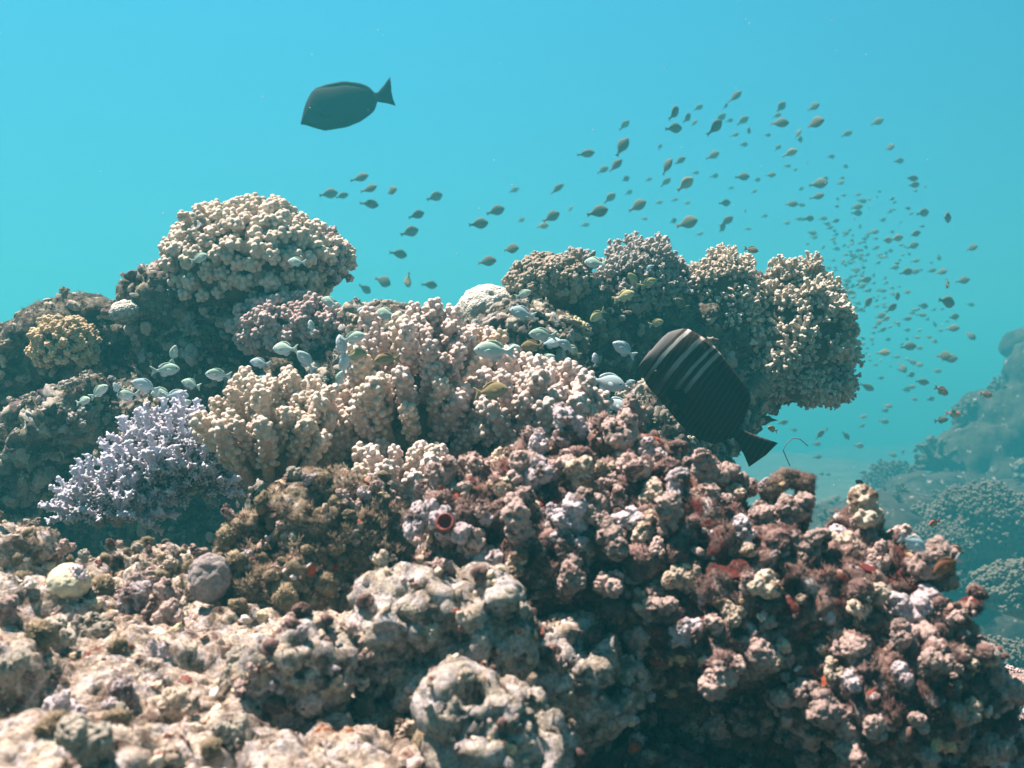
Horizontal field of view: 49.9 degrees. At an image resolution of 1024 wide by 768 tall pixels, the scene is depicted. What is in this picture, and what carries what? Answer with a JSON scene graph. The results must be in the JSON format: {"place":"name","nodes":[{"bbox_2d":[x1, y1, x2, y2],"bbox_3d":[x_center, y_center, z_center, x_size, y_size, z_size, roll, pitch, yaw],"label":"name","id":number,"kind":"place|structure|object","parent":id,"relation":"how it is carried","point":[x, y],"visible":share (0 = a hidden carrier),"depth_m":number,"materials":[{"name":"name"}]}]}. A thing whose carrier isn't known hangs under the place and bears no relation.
{"place":"outdoors","nodes":[
{"label":"outdoors","id":0,"kind":"place"},
{"bbox_2d":[88,384,107,400],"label":"damselfish","id":1,"kind":"object","parent":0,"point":[100,390],"visible":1,"depth_m":1.60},
{"bbox_2d":[117,389,139,400],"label":"damselfish","id":2,"kind":"object","parent":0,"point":[126,394],"visible":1,"depth_m":1.58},
{"bbox_2d":[132,378,160,395],"bbox_3d":[-0.539,0.003,1.621,0.042,0.021,0.009,20,-4,-10],"label":"damselfish","id":3,"kind":"object","parent":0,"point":[143,385],"visible":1,"depth_m":1.62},
{"bbox_2d":[151,387,168,398],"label":"damselfish","id":4,"kind":"object","parent":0,"point":[160,391],"visible":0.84,"depth_m":1.64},
{"bbox_2d":[150,362,179,376],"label":"damselfish","id":5,"kind":"object","parent":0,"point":[166,369],"visible":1,"depth_m":1.72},
{"bbox_2d":[169,345,177,363],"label":"damselfish","id":6,"kind":"object","parent":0,"point":[173,351],"visible":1,"depth_m":1.75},
{"bbox_2d":[162,389,188,399],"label":"damselfish","id":7,"kind":"object","parent":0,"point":[172,393],"visible":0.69,"depth_m":1.62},
{"bbox_2d":[181,378,201,390],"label":"damselfish","id":8,"kind":"object","parent":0,"point":[189,383],"visible":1,"depth_m":1.68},
{"bbox_2d":[190,253,207,264],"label":"damselfish","id":9,"kind":"object","parent":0,"point":[199,257],"visible":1,"depth_m":1.80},
{"bbox_2d":[0,562,425,767],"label":"rubble slope","id":10,"kind":"structure","parent":0,"point":[102,672],"depth_m":0.82,"materials":[{"name":"stone"}]},
{"bbox_2d":[46,563,91,598],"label":"ball coral","id":11,"kind":"object","parent":10,"relation":"on","point":[62,582],"visible":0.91,"depth_m":1.01},
{"bbox_2d":[75,536,208,603],"bbox_3d":[-0.364,0.227,1.117,0.225,0.145,0.135,0,0,0],"label":"rubble hummock","id":12,"kind":"object","parent":10,"relation":"on","point":[143,556],"visible":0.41,"depth_m":1.09,"materials":[{"name":"stone"}]},
{"bbox_2d":[188,552,230,603],"bbox_3d":[-0.281,0.180,1.020,0.040,0.047,0.040,0,0,0],"label":"ball sponge","id":13,"kind":"object","parent":10,"relation":"on","point":[209,578],"visible":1,"depth_m":1.01},
{"bbox_2d":[225,601,374,734],"bbox_3d":[-0.173,0.227,0.857,0.099,0.118,0.110,0,0,-36],"label":"crusted rock","id":14,"kind":"object","parent":10,"relation":"on","point":[296,670],"visible":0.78,"depth_m":0.83,"materials":[{"name":"stone"}]},
{"bbox_2d":[410,653,586,767],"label":"crusted rock","id":15,"kind":"object","parent":10,"relation":"on","point":[467,712],"visible":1,"depth_m":0.76,"materials":[{"name":"stone"}]},
{"bbox_2d":[342,549,655,750],"bbox_3d":[-0.010,0.226,0.914,0.273,0.176,0.122,0,0,-13],"label":"crusted rock","id":16,"kind":"object","parent":10,"relation":"on","point":[414,622],"visible":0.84,"depth_m":0.88,"materials":[{"name":"stone"}]},
{"bbox_2d":[402,393,758,644],"bbox_3d":[0.067,0.127,1.027,0.331,0.236,0.235,0,0,-23],"label":"dead coral clump","id":17,"kind":"object","parent":16,"relation":"on","point":[563,519],"visible":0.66,"depth_m":0.98,"materials":[{"name":"stone"}]},
{"bbox_2d":[435,513,454,531],"bbox_3d":[-0.057,0.122,0.956,0.017,0.017,0.014,-20,-35,0],"label":"cup sponge","id":18,"kind":"object","parent":17,"relation":"on","point":[444,522],"visible":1,"depth_m":0.95},
{"bbox_2d":[205,368,231,380],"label":"damselfish","id":19,"kind":"object","parent":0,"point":[217,374],"visible":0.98,"depth_m":1.60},
{"bbox_2d":[250,357,270,367],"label":"damselfish","id":20,"kind":"object","parent":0,"point":[259,362],"visible":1,"depth_m":1.62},
{"bbox_2d":[273,341,297,355],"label":"damselfish","id":21,"kind":"object","parent":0,"point":[284,348],"visible":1,"depth_m":1.62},
{"bbox_2d":[288,257,306,266],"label":"damselfish","id":22,"kind":"object","parent":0,"point":[295,261],"visible":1,"depth_m":1.75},
{"bbox_2d":[297,351,317,373],"bbox_3d":[-0.299,-0.033,1.601,0.019,0.039,0.008,-41,10,-12],"label":"damselfish","id":23,"kind":"object","parent":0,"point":[304,358],"visible":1,"depth_m":1.60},
{"bbox_2d":[319,188,337,197],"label":"schooling fish","id":24,"kind":"object","parent":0,"point":[330,193],"visible":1,"depth_m":5.45},
{"bbox_2d":[321,296,339,309],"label":"damselfish","id":25,"kind":"object","parent":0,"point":[328,301],"visible":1,"depth_m":1.80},
{"bbox_2d":[334,371,344,389],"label":"damselfish","id":26,"kind":"object","parent":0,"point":[339,377],"visible":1,"depth_m":1.20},
{"bbox_2d":[336,335,346,358],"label":"damselfish","id":27,"kind":"object","parent":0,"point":[341,344],"visible":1,"depth_m":1.20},
{"bbox_2d":[339,353,349,377],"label":"damselfish","id":28,"kind":"object","parent":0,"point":[344,362],"visible":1,"depth_m":1.20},
{"bbox_2d":[301,77,395,130],"bbox_3d":[-0.573,-0.973,3.800,0.344,0.163,0.048,-19,0,0],"label":"surgeonfish","id":29,"kind":"object","parent":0,"point":[338,105],"visible":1,"depth_m":3.79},
{"bbox_2d":[338,331,364,344],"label":"damselfish","id":30,"kind":"object","parent":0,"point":[353,337],"visible":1,"depth_m":1.20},
{"bbox_2d":[344,348,366,360],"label":"damselfish","id":31,"kind":"object","parent":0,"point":[356,354],"visible":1,"depth_m":1.20,"materials":[{"name":"yellow"}]},
{"bbox_2d":[359,199,378,208],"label":"schooling fish","id":32,"kind":"object","parent":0,"point":[371,203],"visible":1,"depth_m":5.38},
{"bbox_2d":[374,276,390,286],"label":"schooling fish","id":33,"kind":"object","parent":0,"point":[384,281],"visible":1,"depth_m":5.43},
{"bbox_2d":[376,307,396,319],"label":"damselfish","id":34,"kind":"object","parent":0,"point":[385,313],"visible":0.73,"depth_m":1.70,"materials":[{"name":"white"}]},
{"bbox_2d":[374,352,401,366],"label":"damselfish","id":35,"kind":"object","parent":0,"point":[385,359],"visible":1,"depth_m":1.20,"materials":[{"name":"yellow"}]},
{"bbox_2d":[389,249,406,258],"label":"schooling fish","id":36,"kind":"object","parent":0,"point":[400,253],"visible":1,"depth_m":5.66},
{"bbox_2d":[400,225,418,236],"bbox_3d":[-0.497,-0.737,5.320,0.097,0.054,0.017,-21,8,-22],"label":"schooling fish","id":37,"kind":"object","parent":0,"point":[410,230],"visible":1,"depth_m":5.32},
{"bbox_2d":[426,191,442,201],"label":"schooling fish","id":38,"kind":"object","parent":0,"point":[436,196],"visible":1,"depth_m":6.03},
{"bbox_2d":[469,218,487,228],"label":"schooling fish","id":39,"kind":"object","parent":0,"point":[480,223],"visible":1,"depth_m":4.78},
{"bbox_2d":[478,255,496,265],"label":"schooling fish","id":40,"kind":"object","parent":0,"point":[489,260],"visible":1,"depth_m":5.02},
{"bbox_2d":[473,381,507,399],"bbox_3d":[-0.025,0.008,1.271,0.044,0.021,0.010,-8,-3,19],"label":"damselfish","id":41,"kind":"object","parent":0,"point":[492,390],"visible":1,"depth_m":1.27,"materials":[{"name":"yellow"}]},
{"bbox_2d":[474,340,515,360],"bbox_3d":[-0.020,-0.039,1.280,0.049,0.024,0.011,4,0,3],"label":"damselfish","id":42,"kind":"object","parent":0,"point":[493,350],"visible":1,"depth_m":1.28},
{"bbox_2d":[486,205,504,215],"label":"schooling fish","id":43,"kind":"object","parent":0,"point":[497,209],"visible":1,"depth_m":5.53},
{"bbox_2d":[0,0,1023,453],"label":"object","id":44,"kind":"structure","parent":0,"point":[118,118],"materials":[{"name":"liquid"}]},
{"bbox_2d":[509,305,536,321],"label":"damselfish","id":45,"kind":"object","parent":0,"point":[520,312],"visible":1,"depth_m":1.75,"materials":[{"name":"white"}]},
{"bbox_2d":[521,340,543,351],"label":"damselfish","id":46,"kind":"object","parent":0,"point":[529,345],"visible":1,"depth_m":1.50,"materials":[{"name":"yellow"}]},
{"bbox_2d":[529,327,556,341],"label":"damselfish","id":47,"kind":"object","parent":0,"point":[540,334],"visible":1,"depth_m":1.55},
{"bbox_2d":[539,337,559,348],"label":"damselfish","id":48,"kind":"object","parent":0,"point":[550,343],"visible":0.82,"depth_m":1.60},
{"bbox_2d":[543,210,559,222],"bbox_3d":[0.202,-0.866,5.694,0.099,0.055,0.020,-29,-5,9],"label":"schooling fish","id":49,"kind":"object","parent":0,"point":[552,215],"visible":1,"depth_m":5.69},
{"bbox_2d":[558,339,575,352],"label":"damselfish","id":50,"kind":"object","parent":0,"point":[564,344],"visible":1,"depth_m":1.58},
{"bbox_2d":[577,149,594,157],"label":"schooling fish","id":51,"kind":"object","parent":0,"point":[587,153],"visible":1,"depth_m":5.71},
{"bbox_2d":[584,257,606,268],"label":"damselfish","id":52,"kind":"object","parent":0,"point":[593,262],"visible":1,"depth_m":1.85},
{"bbox_2d":[586,205,607,216],"bbox_3d":[0.328,-0.663,4.233,0.086,0.048,0.015,-14,-2,10],"label":"schooling fish","id":53,"kind":"object","parent":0,"point":[599,210],"visible":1,"depth_m":4.23},
{"bbox_2d":[590,306,606,321],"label":"damselfish","id":54,"kind":"object","parent":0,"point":[596,315],"visible":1,"depth_m":1.80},
{"bbox_2d":[593,373,625,391],"bbox_3d":[0.122,-0.003,1.421,0.052,0.025,0.011,13,5,22],"label":"damselfish","id":55,"kind":"object","parent":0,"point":[612,382],"visible":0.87,"depth_m":1.42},
{"bbox_2d":[610,397,622,411],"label":"damselfish","id":56,"kind":"object","parent":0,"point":[616,405],"visible":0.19,"depth_m":1.38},
{"bbox_2d":[615,138,628,156],"bbox_3d":[0.497,-1.073,4.978,0.054,0.096,0.017,36,13,18],"label":"schooling fish","id":57,"kind":"object","parent":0,"point":[623,144],"visible":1,"depth_m":4.97},
{"bbox_2d":[612,290,634,303],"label":"damselfish","id":58,"kind":"object","parent":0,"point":[625,295],"visible":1,"depth_m":1.88,"materials":[{"name":"yellow"}]},
{"bbox_2d":[613,341,637,360],"bbox_3d":[0.154,-0.047,1.501,0.039,0.020,0.009,31,-8,-14],"label":"damselfish","id":59,"kind":"object","parent":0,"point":[623,348],"visible":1,"depth_m":1.50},
{"bbox_2d":[628,199,645,212],"bbox_3d":[0.580,-0.825,5.091,0.093,0.052,0.019,-30,-12,21],"label":"schooling fish","id":60,"kind":"object","parent":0,"point":[639,204],"visible":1,"depth_m":5.08},
{"bbox_2d":[639,278,655,289],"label":"damselfish","id":61,"kind":"object","parent":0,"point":[648,282],"visible":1,"depth_m":1.90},
{"bbox_2d":[665,123,681,132],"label":"schooling fish","id":62,"kind":"object","parent":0,"point":[675,127],"visible":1,"depth_m":5.29},
{"bbox_2d":[673,298,689,309],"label":"damselfish","id":63,"kind":"object","parent":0,"point":[679,302],"visible":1,"depth_m":1.90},
{"bbox_2d":[676,177,692,192],"bbox_3d":[0.763,-0.881,4.845,0.093,0.049,0.019,-41,11,-13],"label":"schooling fish","id":64,"kind":"object","parent":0,"point":[686,182],"visible":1,"depth_m":4.84},
{"bbox_2d":[676,215,697,227],"bbox_3d":[0.740,-0.683,4.655,0.099,0.055,0.017,-14,-7,28],"label":"schooling fish","id":65,"kind":"object","parent":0,"point":[689,221],"visible":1,"depth_m":4.64},
{"bbox_2d":[638,329,776,466],"bbox_3d":[0.271,0.017,1.480,0.213,0.118,0.028,34,0,0],"label":"sailfin tang","id":66,"kind":"object","parent":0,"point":[695,384],"visible":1,"depth_m":1.47,"materials":[{"name":"black"}]},
{"bbox_2d":[706,119,721,135],"bbox_3d":[0.872,-1.105,4.746,0.079,0.078,0.021,0,0,-14],"label":"schooling fish","id":67,"kind":"object","parent":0,"point":[716,125],"visible":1,"depth_m":4.74},
{"bbox_2d":[770,118,788,126],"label":"schooling fish","id":68,"kind":"object","parent":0,"point":[781,122],"visible":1,"depth_m":5.33},
{"bbox_2d":[807,116,824,127],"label":"schooling fish","id":69,"kind":"object","parent":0,"point":[817,121],"visible":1,"depth_m":4.82},
{"bbox_2d":[808,178,827,187],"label":"schooling fish","id":70,"kind":"object","parent":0,"point":[819,183],"visible":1,"depth_m":5.75},
{"bbox_2d":[732,443,931,508],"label":"seabed","id":71,"kind":"structure","parent":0,"point":[843,466],"depth_m":27.22,"materials":[{"name":"sand"}]},
{"bbox_2d":[853,458,911,489],"bbox_3d":[4.071,1.177,11.738,0.855,0.755,0.793,0,0,0],"label":"coral head","id":72,"kind":"object","parent":71,"relation":"on","point":[878,474],"visible":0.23,"depth_m":11.63},
{"bbox_2d":[808,482,1023,640],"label":"reef slope","id":73,"kind":"structure","parent":71,"relation":"on","point":[900,504],"depth_m":7.40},
{"bbox_2d":[912,519,976,567],"bbox_3d":[2.553,0.959,6.581,0.442,0.299,0.391,0,0,0],"label":"coral head","id":74,"kind":"object","parent":73,"relation":"on","point":[952,533],"visible":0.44,"depth_m":6.50},
{"bbox_2d":[927,478,1023,560],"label":"coral head","id":75,"kind":"object","parent":73,"relation":"on","point":[988,515],"visible":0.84,"depth_m":6.81},
{"bbox_2d":[815,342,1023,506],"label":"reef wall","id":76,"kind":"structure","parent":71,"relation":"on","point":[980,438],"depth_m":10.50,"materials":[{"name":"stone"}]},
{"bbox_2d":[998,327,1023,357],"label":"reef block","id":77,"kind":"structure","parent":76,"relation":"on","point":[1009,341],"depth_m":11.91,"materials":[{"name":"stone"}]},
{"bbox_2d":[967,557,1023,618],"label":"coral head","id":78,"kind":"object","parent":71,"relation":"on","point":[1001,581],"visible":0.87,"depth_m":5.10},
{"bbox_2d":[986,634,1023,712],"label":"coral head","id":79,"kind":"object","parent":71,"relation":"on","point":[1014,650],"visible":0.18,"depth_m":4.11},
{"bbox_2d":[836,330,856,339],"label":"damselfish","id":80,"kind":"object","parent":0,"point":[848,334],"visible":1,"depth_m":2.00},
{"bbox_2d":[802,176,948,410],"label":"distant fish shoal","id":81,"kind":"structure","parent":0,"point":[886,282],"depth_m":11.44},
{"bbox_2d":[897,532,925,551],"bbox_3d":[0.298,0.118,0.820,0.025,0.012,0.005,25,-5,-11],"label":"damselfish","id":82,"kind":"object","parent":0,"point":[915,543],"visible":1,"depth_m":0.82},
{"bbox_2d":[938,296,954,307],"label":"schooling fish","id":83,"kind":"object","parent":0,"point":[948,301],"visible":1,"depth_m":4.76},
{"bbox_2d":[933,553,963,574],"bbox_3d":[0.329,0.136,0.830,0.025,0.012,0.006,-25,3,-7],"label":"damselfish","id":84,"kind":"object","parent":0,"point":[943,565],"visible":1,"depth_m":0.83,"materials":[{"name":"orange"}]},
{"bbox_2d":[944,635,1009,683],"bbox_3d":[0.347,0.226,0.881,0.096,0.050,0.044,0,0,19],"label":"dead coral branch","id":85,"kind":"object","parent":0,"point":[987,653],"visible":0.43,"depth_m":0.87,"materials":[{"name":"stone"}]},
{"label":"reef bed","id":86,"kind":"structure","parent":0,"visible":0},
{"bbox_2d":[0,510,76,579],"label":"rubble hummock","id":87,"kind":"object","parent":86,"relation":"on","point":[30,547],"visible":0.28,"depth_m":1.13,"materials":[{"name":"stone"}]},
{"bbox_2d":[0,368,124,526],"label":"reef outcrop","id":88,"kind":"object","parent":86,"relation":"on","point":[47,430],"visible":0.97,"depth_m":1.83,"materials":[{"name":"stone"}]},
{"bbox_2d":[38,452,180,535],"bbox_3d":[-0.546,0.149,1.483,0.195,0.118,0.139,0,0,-8],"label":"staghorn coral","id":89,"kind":"object","parent":86,"relation":"on","point":[99,499],"visible":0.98,"depth_m":1.46},
{"bbox_2d":[0,286,250,563],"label":"reef outcrop","id":90,"kind":"object","parent":86,"relation":"on","point":[198,522],"visible":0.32,"depth_m":2.04,"materials":[{"name":"stone"}]},
{"bbox_2d":[24,313,102,368],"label":"cauliflower coral","id":91,"kind":"object","parent":90,"relation":"on","point":[58,339],"visible":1,"depth_m":1.91},
{"bbox_2d":[92,390,248,509],"bbox_3d":[-0.468,0.089,1.517,0.258,0.161,0.172,0,0,0],"label":"staghorn coral","id":92,"kind":"object","parent":86,"relation":"on","point":[170,453],"visible":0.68,"depth_m":1.48},
{"bbox_2d":[114,219,292,506],"bbox_3d":[-0.605,-0.021,2.188,0.484,0.537,0.543,0,0,22],"label":"reef outcrop","id":93,"kind":"object","parent":86,"relation":"on","point":[192,329],"visible":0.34,"depth_m":1.95,"materials":[{"name":"stone"}]},
{"bbox_2d":[109,299,139,324],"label":"stony coral","id":94,"kind":"object","parent":93,"relation":"on","point":[124,312],"visible":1,"depth_m":1.91},
{"bbox_2d":[157,192,337,303],"bbox_3d":[-0.478,-0.240,1.983,0.330,0.222,0.289,0,0,0],"label":"cauliflower coral","id":95,"kind":"object","parent":93,"relation":"on","point":[249,257],"visible":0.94,"depth_m":1.90},
{"bbox_2d":[317,225,357,286],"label":"cauliflower coral","id":96,"kind":"object","parent":95,"relation":"on","point":[343,265],"visible":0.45,"depth_m":1.99},
{"bbox_2d":[210,464,415,613],"bbox_3d":[-0.192,0.186,1.112,0.211,0.213,0.229,0,0,27],"label":"turf boulder","id":97,"kind":"object","parent":86,"relation":"on","point":[316,539],"visible":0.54,"depth_m":1.08,"materials":[{"name":"stone"}]},
{"bbox_2d":[246,434,503,546],"bbox_3d":[-0.086,0.137,1.452,0.525,0.267,0.306,0,0,0],"label":"reef outcrop","id":98,"kind":"object","parent":86,"relation":"on","point":[259,486],"visible":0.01,"depth_m":1.39,"materials":[{"name":"stone"}]},
{"bbox_2d":[188,365,358,485],"bbox_3d":[-0.289,0.049,1.332,0.205,0.147,0.170,0,0,0],"label":"finger coral","id":99,"kind":"object","parent":98,"relation":"on","point":[253,427],"visible":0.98,"depth_m":1.30},
{"bbox_2d":[342,440,448,511],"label":"finger coral","id":100,"kind":"object","parent":98,"relation":"on","point":[394,465],"visible":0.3,"depth_m":1.24},
{"bbox_2d":[331,297,495,472],"bbox_3d":[-0.131,0.008,1.377,0.230,0.240,0.183,0,0,0],"label":"finger coral","id":101,"kind":"object","parent":98,"relation":"on","point":[410,400],"visible":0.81,"depth_m":1.34},
{"bbox_2d":[459,324,519,371],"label":"finger coral","id":102,"kind":"object","parent":98,"relation":"on","point":[487,333],"visible":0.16,"depth_m":1.44},
{"bbox_2d":[467,345,613,447],"bbox_3d":[0.031,0.022,1.345,0.189,0.142,0.156,0,0,0],"label":"finger coral","id":103,"kind":"object","parent":98,"relation":"on","point":[538,385],"visible":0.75,"depth_m":1.32},
{"bbox_2d":[555,267,796,456],"bbox_3d":[0.147,0.163,2.212,1.021,0.798,0.606,0,0,0],"label":"reef outcrop","id":104,"kind":"object","parent":86,"relation":"on","point":[627,321],"visible":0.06,"depth_m":2.04,"materials":[{"name":"stone"}]},
{"bbox_2d":[287,296,591,385],"bbox_3d":[-0.126,0.001,1.942,0.540,0.309,0.360,0,0,0],"label":"reef outcrop","id":105,"kind":"object","parent":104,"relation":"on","point":[496,316],"visible":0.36,"depth_m":1.83,"materials":[{"name":"stone"}]},
{"bbox_2d":[224,289,340,358],"bbox_3d":[-0.385,-0.103,1.889,0.223,0.118,0.175,0,0,0],"label":"cauliflower coral","id":106,"kind":"object","parent":105,"relation":"on","point":[264,324],"visible":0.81,"depth_m":1.83},
{"bbox_2d":[457,284,512,317],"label":"stony coral","id":107,"kind":"object","parent":105,"relation":"on","point":[473,302],"visible":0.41,"depth_m":1.96},
{"bbox_2d":[567,313,591,334],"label":"finger coral","id":108,"kind":"object","parent":105,"relation":"on","point":[584,326],"visible":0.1,"depth_m":1.87},
{"bbox_2d":[501,251,590,308],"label":"leather coral","id":109,"kind":"object","parent":104,"relation":"on","point":[559,281],"visible":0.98,"depth_m":1.95},
{"bbox_2d":[559,246,600,275],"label":"finger coral","id":110,"kind":"object","parent":109,"relation":"on","point":[580,254],"visible":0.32,"depth_m":2.02,"materials":[{"name":"stone"}]},
{"bbox_2d":[596,231,693,306],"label":"bushy coral","id":111,"kind":"object","parent":104,"relation":"on","point":[669,269],"visible":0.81,"depth_m":2.05},
{"bbox_2d":[685,242,766,331],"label":"bushy coral","id":112,"kind":"object","parent":104,"relation":"on","point":[724,276],"visible":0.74,"depth_m":2.06},
{"bbox_2d":[750,250,865,408],"bbox_3d":[0.553,-0.103,2.104,0.258,0.304,0.229,0,0,0],"label":"bushy coral","id":113,"kind":"object","parent":104,"relation":"on","point":[806,303],"visible":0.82,"depth_m":2.04},
{"bbox_2d":[795,365,861,409],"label":"bushy coral","id":114,"kind":"object","parent":104,"relation":"on","point":[849,381],"visible":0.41,"depth_m":2.07},
{"bbox_2d":[615,378,737,463],"bbox_3d":[0.232,0.082,1.672,0.209,0.232,0.188,0,0,35],"label":"reef outcrop","id":115,"kind":"object","parent":86,"relation":"on","point":[661,420],"visible":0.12,"depth_m":1.61,"materials":[{"name":"stone"}]},
{"bbox_2d":[574,466,920,767],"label":"dead coral clump","id":116,"kind":"object","parent":86,"relation":"on","point":[729,605],"visible":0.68,"depth_m":0.93,"materials":[{"name":"stone"}]},
{"bbox_2d":[753,466,817,533],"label":"dead coral arch","id":117,"kind":"structure","parent":116,"relation":"on","point":[769,491],"depth_m":0.99,"materials":[{"name":"stone"}]},
{"bbox_2d":[762,527,1023,767],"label":"dead coral clump","id":118,"kind":"object","parent":86,"relation":"on","point":[892,689],"visible":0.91,"depth_m":0.87,"materials":[{"name":"stone"}]},
{"bbox_2d":[913,583,988,637],"bbox_3d":[0.337,0.202,0.900,0.100,0.082,0.040,0,0,22],"label":"dead coral branch","id":119,"kind":"object","parent":118,"relation":"on","point":[962,612],"visible":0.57,"depth_m":0.89,"materials":[{"name":"stone"}]},
{"bbox_2d":[1005,665,1023,707],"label":"cauliflower coral","id":120,"kind":"object","parent":86,"relation":"on","point":[1012,670],"visible":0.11,"depth_m":1.30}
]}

